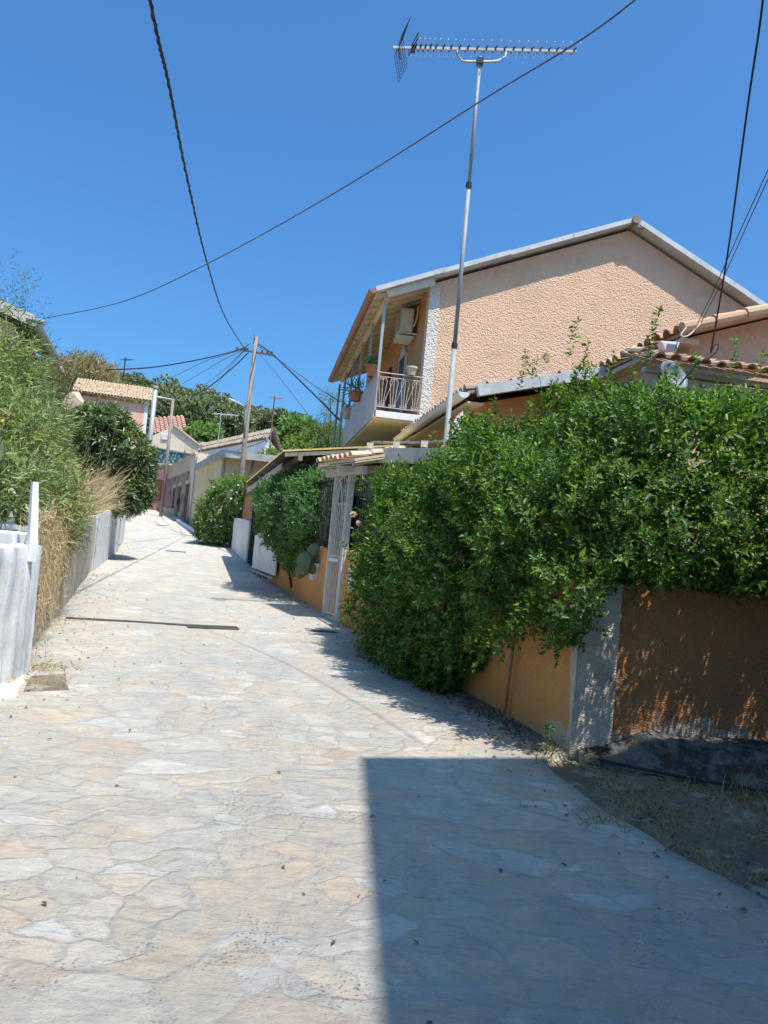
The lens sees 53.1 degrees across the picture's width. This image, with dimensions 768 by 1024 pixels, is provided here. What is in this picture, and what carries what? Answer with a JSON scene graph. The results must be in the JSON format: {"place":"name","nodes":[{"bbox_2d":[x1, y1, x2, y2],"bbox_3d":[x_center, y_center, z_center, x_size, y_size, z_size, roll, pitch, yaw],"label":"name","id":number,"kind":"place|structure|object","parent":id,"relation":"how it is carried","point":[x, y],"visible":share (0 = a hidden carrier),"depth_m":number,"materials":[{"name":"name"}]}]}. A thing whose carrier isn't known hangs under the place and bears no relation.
{"place":"outdoors","nodes":[
{"label":"outdoors","id":0,"kind":"place"},
{"bbox_2d":[43,0,635,318],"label":"power cable","id":1,"kind":"object","parent":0,"point":[604,23],"visible":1,"depth_m":7.72,"materials":[{"name":"rubber"}]},
{"bbox_2d":[0,509,767,1023],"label":"road","id":2,"kind":"structure","parent":0,"point":[164,883],"depth_m":3.70,"materials":[{"name":"stone"}]},
{"bbox_2d":[0,677,25,700],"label":"cement spill","id":3,"kind":"object","parent":2,"relation":"on","point":[8,690],"visible":0.89,"depth_m":6.07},
{"bbox_2d":[23,674,68,691],"bbox_3d":[-2.838,1.427,6.440,0.354,0.037,0.626,6,-3,-25],"label":"cover plate","id":4,"kind":"object","parent":2,"relation":"on","point":[54,685],"visible":0.91,"depth_m":6.35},
{"bbox_2d":[17,449,136,660],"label":"dry grass","id":5,"kind":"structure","parent":2,"relation":"on","point":[99,491],"depth_m":8.97,"materials":[{"name":"plant"}]},
{"bbox_2d":[66,617,123,621],"bbox_3d":[-3.735,1.386,9.927,0.704,0.020,0.080,6,-3,-14],"label":"drain grate","id":6,"kind":"object","parent":2,"relation":"on","point":[95,619],"visible":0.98,"depth_m":9.91,"materials":[{"name":"metal"}]},
{"bbox_2d":[123,620,187,625],"bbox_3d":[-3.012,1.458,10.098,0.848,0.021,0.090,6,-3,-10],"label":"drain grate","id":7,"kind":"object","parent":2,"relation":"on","point":[149,622],"visible":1,"depth_m":10.08,"materials":[{"name":"metal"}]},
{"bbox_2d":[175,519,193,532],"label":"kerb","id":8,"kind":"structure","parent":2,"relation":"on","point":[186,525],"depth_m":39.88,"materials":[{"name":"concrete"}]},
{"bbox_2d":[187,624,239,629],"bbox_3d":[-2.272,1.525,10.191,0.670,0.022,0.260,6,-3,-19],"label":"drain grate","id":9,"kind":"object","parent":2,"relation":"on","point":[212,626],"visible":1,"depth_m":10.17,"materials":[{"name":"metal"}]},
{"bbox_2d":[311,629,336,632],"bbox_3d":[-0.841,1.666,10.748,0.363,0.017,0.120,5,-3,-4],"label":"drain grate","id":10,"kind":"object","parent":2,"relation":"on","point":[317,630],"visible":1,"depth_m":10.70,"materials":[{"name":"metal"}]},
{"bbox_2d":[384,667,561,751],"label":"gravel","id":11,"kind":"structure","parent":2,"relation":"on","point":[479,705],"depth_m":6.59,"materials":[{"name":"gravel"}]},
{"bbox_2d":[541,723,555,752],"bbox_3d":[1.213,1.684,5.718,0.117,0.228,0.118,3,-3,38],"label":"weed","id":12,"kind":"object","parent":2,"relation":"on","point":[548,727],"visible":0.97,"depth_m":5.71,"materials":[{"name":"green plant"}]},
{"bbox_2d":[0,0,767,433],"label":"sky","id":13,"kind":"structure","parent":0,"point":[280,105],"materials":[{"name":"blue"}]},
{"bbox_2d":[93,543,767,899],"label":"ground","id":14,"kind":"structure","parent":0,"point":[583,782],"depth_m":4.79,"materials":[{"name":"soil"}]},
{"bbox_2d":[0,543,41,683],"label":"whitewashed wall","id":15,"kind":"structure","parent":14,"relation":"on","point":[19,574],"depth_m":6.43,"materials":[{"name":"paint"}]},
{"bbox_2d":[0,530,26,543],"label":"wall ledge","id":16,"kind":"object","parent":15,"relation":"on","point":[8,537],"depth_m":6.74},
{"bbox_2d":[26,482,38,561],"bbox_3d":[-3.026,0.081,6.630,0.128,0.684,0.074,3,-4,45],"label":"fence post","id":17,"kind":"object","parent":15,"relation":"on","point":[32,538],"visible":0.97,"depth_m":6.60,"materials":[{"name":"concrete"}]},
{"bbox_2d":[32,515,96,646],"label":"concrete wall","id":18,"kind":"structure","parent":14,"relation":"on","point":[81,572],"depth_m":11.79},
{"bbox_2d":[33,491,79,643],"bbox_3d":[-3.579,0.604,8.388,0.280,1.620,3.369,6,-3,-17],"label":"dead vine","id":19,"kind":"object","parent":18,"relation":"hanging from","point":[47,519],"visible":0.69,"depth_m":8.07,"materials":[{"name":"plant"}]},
{"bbox_2d":[91,511,119,571],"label":"whitewashed wall","id":20,"kind":"structure","parent":14,"relation":"on","point":[105,542],"depth_m":18.20,"materials":[{"name":"paint"}]},
{"bbox_2d":[104,490,136,527],"bbox_3d":[-6.738,-0.108,19.478,1.175,1.099,1.512,5,-3,0],"label":"flowering plant","id":21,"kind":"object","parent":20,"relation":"on","point":[130,515],"visible":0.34,"depth_m":19.29,"materials":[{"name":"purple plant"}]},
{"bbox_2d":[62,378,158,485],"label":"salmon house","id":22,"kind":"structure","parent":14,"relation":"on","point":[139,412],"depth_m":63.33,"materials":[{"name":"tile"}]},
{"bbox_2d":[120,358,133,381],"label":"tv antenna","id":23,"kind":"object","parent":22,"relation":"on","point":[125,359],"visible":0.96,"depth_m":40.29,"materials":[{"name":"metal"}]},
{"bbox_2d":[116,517,121,551],"bbox_3d":[-7.834,0.544,22.566,0.180,1.440,0.180,5,-3,0],"label":"gate post","id":24,"kind":"object","parent":14,"relation":"on","point":[118,535],"visible":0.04,"depth_m":22.51,"materials":[{"name":"grey metal"}]},
{"bbox_2d":[119,515,125,543],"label":"picket gate","id":25,"kind":"structure","parent":14,"relation":"on","point":[122,530],"depth_m":26.00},
{"bbox_2d":[148,463,171,510],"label":"pink house","id":26,"kind":"structure","parent":14,"relation":"on","point":[156,504],"depth_m":54.40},
{"bbox_2d":[152,446,190,463],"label":"terrace screen","id":27,"kind":"object","parent":26,"relation":"attached to","point":[175,456],"visible":0.32,"depth_m":56.47,"materials":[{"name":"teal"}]},
{"bbox_2d":[183,446,197,456],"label":"roof canopy","id":28,"kind":"object","parent":27,"relation":"attached to","point":[190,450],"visible":0.47,"depth_m":55.19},
{"bbox_2d":[156,396,174,516],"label":"street lamp","id":29,"kind":"object","parent":14,"relation":"on","point":[166,467],"visible":0.94,"depth_m":47.06,"materials":[{"name":"metal"}]},
{"bbox_2d":[153,415,185,434],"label":"red roof house","id":30,"kind":"structure","parent":14,"relation":"on","point":[161,424],"depth_m":74.25,"materials":[{"name":"tile"}]},
{"bbox_2d":[163,507,178,516],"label":"stone wall","id":31,"kind":"structure","parent":14,"relation":"on","point":[168,511],"depth_m":49.99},
{"bbox_2d":[152,424,200,453],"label":"beige house","id":32,"kind":"structure","parent":14,"relation":"on","point":[180,439],"depth_m":64.24,"materials":[{"name":"white paint"}]},
{"bbox_2d":[166,452,208,523],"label":"ruined house","id":33,"kind":"structure","parent":14,"relation":"on","point":[181,484],"depth_m":45.98,"materials":[{"name":"concrete"}]},
{"bbox_2d":[168,394,238,425],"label":"hillside tree","id":34,"kind":"object","parent":14,"relation":"on","point":[207,408],"visible":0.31,"depth_m":80.83,"materials":[{"name":"green plant"}]},
{"bbox_2d":[182,417,224,442],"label":"hillside tree","id":35,"kind":"object","parent":14,"relation":"on","point":[198,431],"visible":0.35,"depth_m":69.06,"materials":[{"name":"green plant"}]},
{"bbox_2d":[227,516,231,544],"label":"iron gate","id":36,"kind":"structure","parent":14,"relation":"on","point":[228,541],"depth_m":29.14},
{"bbox_2d":[190,471,271,546],"bbox_3d":[-5.783,0.040,29.620,3.376,3.247,3.418,5,-3,0],"label":"bush","id":37,"kind":"object","parent":14,"relation":"on","point":[218,492],"visible":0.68,"depth_m":29.07,"materials":[{"name":"green plant"}]},
{"bbox_2d":[210,403,259,437],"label":"hillside tree","id":38,"kind":"object","parent":14,"relation":"on","point":[230,426],"visible":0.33,"depth_m":76.77,"materials":[{"name":"green plant"}]},
{"bbox_2d":[191,450,279,535],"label":"yellow house","id":39,"kind":"structure","parent":14,"relation":"on","point":[217,464],"depth_m":33.36,"materials":[{"name":"paint"}]},
{"bbox_2d":[269,396,282,446],"bbox_3d":[-5.176,-4.186,36.195,0.625,2.621,0.608,5,-3,0],"label":"tv antenna","id":40,"kind":"object","parent":39,"relation":"on","point":[274,397],"visible":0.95,"depth_m":36.18,"materials":[{"name":"grey metal"}]},
{"bbox_2d":[197,427,281,457],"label":"white house","id":41,"kind":"structure","parent":14,"relation":"on","point":[258,441],"depth_m":40.29,"materials":[{"name":"brown tile"}]},
{"bbox_2d":[211,412,238,440],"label":"tv antenna","id":42,"kind":"object","parent":41,"relation":"on","point":[220,413],"visible":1,"depth_m":42.20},
{"bbox_2d":[231,518,250,561],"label":"white wall","id":43,"kind":"structure","parent":14,"relation":"on","point":[240,538],"depth_m":25.32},
{"bbox_2d":[241,483,258,527],"bbox_3d":[-4.531,-0.253,26.160,0.060,1.750,5.508,6,-3,-16],"label":"slat fence","id":44,"kind":"object","parent":43,"relation":"on","point":[246,513],"visible":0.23,"depth_m":27.05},
{"bbox_2d":[230,335,272,544],"bbox_3d":[-5.668,-2.718,31.301,1.512,9.098,0.330,5,-3,0],"label":"utility pole","id":45,"kind":"object","parent":14,"relation":"on","point":[254,352],"visible":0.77,"depth_m":31.33,"materials":[{"name":"wood"}]},
{"bbox_2d":[106,344,248,369],"bbox_3d":[-6.452,-5.382,26.260,0.322,3.608,10.282,5,-3,10],"label":"power cable","id":46,"kind":"object","parent":45,"relation":"attached to","point":[175,363],"visible":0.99,"depth_m":24.60,"materials":[{"name":"rubber"}]},
{"bbox_2d":[149,0,244,348],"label":"power cable","id":47,"kind":"object","parent":45,"relation":"attached to","point":[163,61],"visible":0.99,"depth_m":8.63,"materials":[{"name":"rubber"}]},
{"bbox_2d":[169,348,245,378],"bbox_3d":[-8.768,-6.730,35.587,0.783,0.475,10.655,7,-3,-32],"label":"power cable","id":48,"kind":"object","parent":45,"relation":"attached to","point":[204,361],"visible":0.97,"depth_m":33.17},
{"bbox_2d":[183,349,244,383],"bbox_3d":[-8.544,-6.779,36.701,0.436,0.576,12.316,7,-3,-27],"label":"power cable","id":49,"kind":"object","parent":45,"relation":"attached to","point":[215,364],"visible":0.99,"depth_m":33.80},
{"bbox_2d":[192,353,247,395],"bbox_3d":[-7.938,-6.137,35.704,0.341,0.755,10.042,7,-3,-26],"label":"power cable","id":50,"kind":"object","parent":45,"relation":"attached to","point":[220,377],"visible":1,"depth_m":34.27,"materials":[{"name":"rubber"}]},
{"bbox_2d":[201,348,246,387],"bbox_3d":[-8.259,-6.733,37.732,0.364,0.995,13.936,6,-3,-21],"label":"power cable","id":51,"kind":"object","parent":45,"relation":"attached to","point":[224,369],"visible":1,"depth_m":33.71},
{"bbox_2d":[229,398,245,437],"bbox_3d":[-5.912,-3.778,30.962,0.855,1.514,0.174,6,-3,-24],"label":"street lamp","id":52,"kind":"object","parent":45,"relation":"attached to","point":[230,399],"visible":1,"depth_m":31.07,"materials":[{"name":"metal"}]},
{"bbox_2d":[258,353,309,415],"bbox_3d":[-3.822,-4.833,28.308,0.221,3.385,6.896,6,-3,-25],"label":"power cable","id":53,"kind":"object","parent":45,"relation":"attached to","point":[285,385],"visible":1,"depth_m":27.56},
{"bbox_2d":[257,345,339,401],"bbox_3d":[-3.287,-5.007,26.803,0.156,3.701,10.138,6,-3,-25],"label":"power cable","id":54,"kind":"object","parent":45,"relation":"attached to","point":[301,376],"visible":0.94,"depth_m":25.02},
{"bbox_2d":[258,344,339,420],"bbox_3d":[-3.372,-4.733,26.240,0.440,4.463,11.082,6,-3,-23],"label":"power cable","id":55,"kind":"object","parent":45,"relation":"attached to","point":[336,417],"visible":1,"depth_m":23.79,"materials":[{"name":"rubber"}]},
{"bbox_2d":[250,535,277,582],"bbox_3d":[-2.885,1.105,18.363,0.077,1.070,3.264,6,-3,-18],"label":"privacy board","id":56,"kind":"object","parent":14,"relation":"on","point":[262,559],"visible":0.79,"depth_m":18.38,"materials":[{"name":"beige paint"}]},
{"bbox_2d":[248,407,295,432],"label":"hillside tree","id":57,"kind":"object","parent":14,"relation":"on","point":[264,421],"visible":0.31,"depth_m":65.15,"materials":[{"name":"green plant"}]},
{"bbox_2d":[273,412,322,445],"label":"hillside tree","id":58,"kind":"object","parent":14,"relation":"on","point":[294,423],"visible":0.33,"depth_m":57.23,"materials":[{"name":"green plant"}]},
{"bbox_2d":[267,545,339,615],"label":"orange wall","id":59,"kind":"structure","parent":14,"relation":"on","point":[307,590],"depth_m":13.68,"materials":[{"name":"paint"}]},
{"bbox_2d":[249,456,346,587],"bbox_3d":[-1.728,0.210,15.110,1.946,2.609,3.535,6,-3,-16],"label":"bush","id":60,"kind":"object","parent":59,"relation":"on","point":[285,532],"visible":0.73,"depth_m":14.49,"materials":[{"name":"green plant"}]},
{"bbox_2d":[310,562,318,580],"bbox_3d":[-1.209,1.034,13.387,0.120,0.317,0.296,6,-3,-19],"label":"wall planter","id":61,"kind":"object","parent":59,"relation":"attached to","point":[313,577],"visible":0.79,"depth_m":13.29,"materials":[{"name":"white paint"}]},
{"bbox_2d":[295,543,319,578],"bbox_3d":[-1.317,0.841,13.271,0.422,0.652,0.290,5,-3,0],"label":"prickly pear","id":62,"kind":"object","parent":61,"relation":"in","point":[308,558],"visible":0.96,"depth_m":13.18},
{"bbox_2d":[295,473,345,548],"bbox_3d":[-1.371,-0.029,14.501,0.030,1.310,4.150,6,-3,-19],"label":"railing fence","id":63,"kind":"object","parent":59,"relation":"on","point":[314,484],"visible":0.22,"depth_m":13.62,"materials":[{"name":"metal"}]},
{"bbox_2d":[257,419,358,495],"bbox_3d":[-3.143,-1.215,34.416,5.895,6.077,3.656,5,-3,0],"label":"lime green tree","id":64,"kind":"object","parent":14,"relation":"on","point":[306,440],"visible":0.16,"depth_m":33.88,"materials":[{"name":"green plant"}]},
{"bbox_2d":[305,383,343,447],"bbox_3d":[-2.111,-1.631,30.109,2.030,6.905,2.150,3,-4,45],"label":"feathery tree","id":65,"kind":"object","parent":14,"relation":"on","point":[327,445],"visible":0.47,"depth_m":30.05,"materials":[{"name":"green plant"}]},
{"bbox_2d":[321,475,354,620],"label":"garden gate","id":66,"kind":"structure","parent":14,"relation":"on","point":[345,526],"depth_m":12.14,"materials":[{"name":"metal"}]},
{"bbox_2d":[316,446,412,477],"bbox_3d":[-0.351,-0.816,12.249,1.004,0.528,1.646,7,-3,-27],"label":"gate canopy","id":67,"kind":"object","parent":66,"relation":"on","point":[345,464],"visible":0.82,"depth_m":11.83,"materials":[{"name":"tile"}]},
{"bbox_2d":[246,445,431,565],"bbox_3d":[-1.384,0.282,19.729,3.818,3.305,10.401,6,-3,-14],"label":"carport","id":68,"kind":"object","parent":14,"relation":"on","point":[282,459],"visible":0.21,"depth_m":16.51,"materials":[{"name":"beige paint"}]},
{"bbox_2d":[2,545,767,1023],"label":"leaf litter","id":69,"kind":"object","parent":14,"relation":"on","point":[508,769],"visible":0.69,"depth_m":5.17,"materials":[{"name":"brown plant"}]},
{"bbox_2d":[3,573,767,897],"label":"dry weeds","id":70,"kind":"object","parent":14,"relation":"on","point":[741,796],"visible":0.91,"depth_m":4.85,"materials":[{"name":"brown plant"}]},
{"bbox_2d":[358,440,453,463],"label":"porch roof","id":71,"kind":"structure","parent":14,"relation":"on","point":[407,454],"depth_m":11.44,"materials":[{"name":"beige paint"}]},
{"bbox_2d":[452,411,462,435],"bbox_3d":[1.086,-1.240,11.330,0.165,0.508,0.039,5,-3,0],"label":"scroll bracket","id":72,"kind":"object","parent":71,"relation":"on","point":[461,414],"visible":0.33,"depth_m":11.32,"materials":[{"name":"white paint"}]},
{"bbox_2d":[392,17,580,502],"bbox_3d":[1.161,-2.739,11.287,2.914,9.148,0.449,6,-3,-16],"label":"tv antenna","id":73,"kind":"object","parent":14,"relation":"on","point":[479,61],"visible":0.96,"depth_m":11.28,"materials":[{"name":"metal"}]},
{"bbox_2d":[393,366,609,578],"bbox_3d":[2.091,-0.148,14.384,3.193,4.735,5.600,6,-3,-9],"label":"annex","id":74,"kind":"object","parent":14,"relation":"on","point":[476,397],"visible":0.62,"depth_m":12.03,"materials":[{"name":"brown tile"}]},
{"bbox_2d":[328,215,766,541],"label":"peach house","id":75,"kind":"structure","parent":14,"relation":"on","point":[613,286],"depth_m":17.80,"materials":[{"name":"paint"}]},
{"bbox_2d":[340,400,354,418],"bbox_3d":[-1.034,-2.968,21.936,0.448,0.628,0.608,5,-3,9],"label":"flower pot","id":76,"kind":"object","parent":75,"relation":"on","point":[346,409],"visible":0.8,"depth_m":21.79,"materials":[{"name":"grey ceramic"}]},
{"bbox_2d":[338,373,364,409],"bbox_3d":[-0.692,-3.083,19.703,1.065,1.038,1.039,4,-3,21],"label":"flower pot","id":77,"kind":"object","parent":75,"relation":"hanging from","point":[355,395],"visible":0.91,"depth_m":19.53,"materials":[{"name":"ceramic"}]},
{"bbox_2d":[362,356,384,377],"bbox_3d":[-0.261,-3.343,17.530,0.514,0.532,0.597,5,-3,0],"label":"flower pot","id":78,"kind":"object","parent":75,"relation":"on","point":[371,364],"visible":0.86,"depth_m":17.43,"materials":[{"name":"ceramic"}]},
{"bbox_2d":[394,344,407,412],"bbox_3d":[0.424,-3.218,19.941,0.060,2.300,1.079,6,-3,-9],"label":"door","id":79,"kind":"structure","parent":75,"relation":"in","point":[402,363],"depth_m":19.87,"materials":[{"name":"white paint"}]},
{"bbox_2d":[393,304,419,344],"bbox_3d":[0.545,-4.585,18.703,0.460,0.814,0.919,6,-3,-9],"label":"air conditioner","id":80,"kind":"object","parent":75,"relation":"attached to","point":[404,324],"visible":1,"depth_m":18.38,"materials":[{"name":"plastic"}]},
{"bbox_2d":[406,360,418,375],"bbox_3d":[0.617,-3.202,17.067,0.268,0.353,0.259,3,-3,42],"label":"flower pot","id":81,"kind":"object","parent":75,"relation":"on","point":[411,369],"visible":1,"depth_m":16.98,"materials":[{"name":"white ceramic"}]},
{"bbox_2d":[337,305,767,695],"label":"hedge","id":82,"kind":"object","parent":14,"relation":"on","point":[618,479],"visible":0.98,"depth_m":6.28,"materials":[{"name":"green plant"}]},
{"bbox_2d":[340,550,767,758],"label":"garden wall","id":83,"kind":"structure","parent":14,"relation":"on","point":[686,663],"depth_m":6.03,"materials":[{"name":"orange paint"}]},
{"bbox_2d":[348,568,356,591],"bbox_3d":[-0.436,0.980,11.174,0.120,0.341,0.296,6,-3,-19],"label":"wall planter","id":84,"kind":"object","parent":83,"relation":"attached to","point":[350,579],"visible":0.27,"depth_m":11.15,"materials":[{"name":"white paint"}]},
{"bbox_2d":[351,464,443,556],"bbox_3d":[0.132,-0.006,10.361,0.030,1.180,3.600,6,-3,-19],"label":"railing fence","id":85,"kind":"object","parent":83,"relation":"on","point":[365,484],"visible":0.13,"depth_m":11.69,"materials":[{"name":"metal"}]},
{"bbox_2d":[503,599,518,716],"bbox_3d":[1.110,1.229,6.708,0.026,1.236,0.092,6,-3,-19],"label":"water pipe","id":86,"kind":"object","parent":83,"relation":"attached to","point":[508,683],"visible":0.43,"depth_m":6.69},
{"bbox_2d":[576,730,767,800],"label":"rock ledge","id":87,"kind":"object","parent":14,"relation":"on","point":[712,758],"visible":0.94,"depth_m":5.67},
{"bbox_2d":[584,304,767,578],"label":"tiled house","id":88,"kind":"structure","parent":14,"relation":"on","point":[748,326],"depth_m":10.01,"materials":[{"name":"tile"}]},
{"bbox_2d":[680,323,700,336],"bbox_3d":[3.782,-2.244,9.470,0.299,0.228,0.054,6,-3,-17],"label":"cable loop","id":89,"kind":"object","parent":88,"relation":"attached to","point":[690,333],"visible":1,"depth_m":9.45,"materials":[{"name":"beige paint"}]},
{"bbox_2d":[699,170,767,318],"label":"power cable","id":90,"kind":"object","parent":88,"relation":"attached to","point":[735,240],"visible":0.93,"depth_m":8.76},
{"bbox_2d":[702,179,767,319],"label":"power cable","id":91,"kind":"object","parent":88,"relation":"attached to","point":[737,246],"visible":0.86,"depth_m":8.81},
{"bbox_2d":[710,0,763,353],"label":"power cable","id":92,"kind":"object","parent":88,"relation":"attached to","point":[752,73],"visible":1,"depth_m":7.61,"materials":[{"name":"rubber"}]},
{"bbox_2d":[600,759,767,792],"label":"water hose","id":93,"kind":"object","parent":14,"relation":"on","point":[670,774],"visible":0.99,"depth_m":5.40,"materials":[{"name":"rubber"}]},
{"bbox_2d":[620,347,767,582],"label":"tiled porch","id":94,"kind":"object","parent":14,"relation":"on","point":[714,365],"visible":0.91,"depth_m":9.03,"materials":[{"name":"tile"}]},
{"bbox_2d":[657,341,679,351],"bbox_3d":[3.526,-2.035,9.634,0.235,0.130,0.365,5,-3,0],"label":"floodlight","id":95,"kind":"object","parent":94,"relation":"on","point":[665,346],"visible":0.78,"depth_m":9.46,"materials":[{"name":"white paint"}]},
{"bbox_2d":[656,359,701,458],"bbox_3d":[3.067,-1.056,8.123,0.329,1.168,0.522,5,-3,0],"label":"satellite dish","id":96,"kind":"object","parent":94,"relation":"on","point":[683,381],"visible":0.37,"depth_m":8.28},
{"bbox_2d":[709,343,718,358],"bbox_3d":[4.072,-1.961,9.535,0.159,0.286,0.026,5,-3,0],"label":"cable loop","id":97,"kind":"object","parent":94,"relation":"on","point":[717,344],"visible":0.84,"depth_m":9.53,"materials":[{"name":"rubber"}]},
{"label":"earth bank","id":98,"kind":"structure","parent":0,"visible":0},
{"bbox_2d":[0,511,27,530],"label":"picket fence","id":99,"kind":"object","parent":98,"relation":"on","point":[9,526],"visible":0.29,"depth_m":7.19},
{"bbox_2d":[0,301,63,494],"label":"olive house","id":100,"kind":"structure","parent":98,"relation":"on","point":[43,335],"depth_m":14.84,"materials":[{"name":"tile"}]},
{"bbox_2d":[0,249,85,441],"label":"feathery shrub","id":101,"kind":"object","parent":98,"relation":"on","point":[30,330],"visible":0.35,"depth_m":10.87,"materials":[{"name":"green plant"}]},
{"bbox_2d":[1,385,91,487],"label":"leafy shrub","id":102,"kind":"object","parent":98,"relation":"on","point":[76,446],"visible":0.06,"depth_m":13.72,"materials":[{"name":"green plant"}]},
{"bbox_2d":[0,297,100,580],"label":"willowy shrub","id":103,"kind":"object","parent":98,"relation":"on","point":[26,458],"visible":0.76,"depth_m":8.76,"materials":[{"name":"green plant"}]},
{"bbox_2d":[46,385,117,509],"bbox_3d":[-10.313,-2.292,23.697,4.966,5.450,11.453,7,-3,-34],"label":"scrub","id":104,"kind":"object","parent":98,"relation":"on","point":[95,443],"depth_m":19.28,"materials":[{"name":"green plant"}]},
{"bbox_2d":[67,398,162,519],"bbox_3d":[-7.072,-1.155,20.159,2.515,3.578,2.344,5,-3,0],"label":"loquat tree","id":105,"kind":"object","parent":98,"relation":"on","point":[141,490],"visible":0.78,"depth_m":19.50,"materials":[{"name":"green plant"}]},
{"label":"hill","id":106,"kind":"structure","parent":0,"visible":0},
{"bbox_2d":[39,356,356,492],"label":"forest","id":107,"kind":"object","parent":106,"relation":"on","point":[166,388],"visible":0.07,"depth_m":201.57,"materials":[{"name":"green plant"}]},
{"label":"knoll","id":108,"kind":"structure","parent":0,"visible":0},
{"bbox_2d":[44,347,148,415],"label":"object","id":109,"kind":"object","parent":108,"relation":"on","point":[94,369],"visible":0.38,"depth_m":70.25,"materials":[{"name":"green plant"}]},
{"bbox_2d":[146,391,201,434],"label":"hillside tree","id":110,"kind":"object","parent":108,"relation":"on","point":[164,409],"visible":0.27,"depth_m":91.08,"materials":[{"name":"green plant"}]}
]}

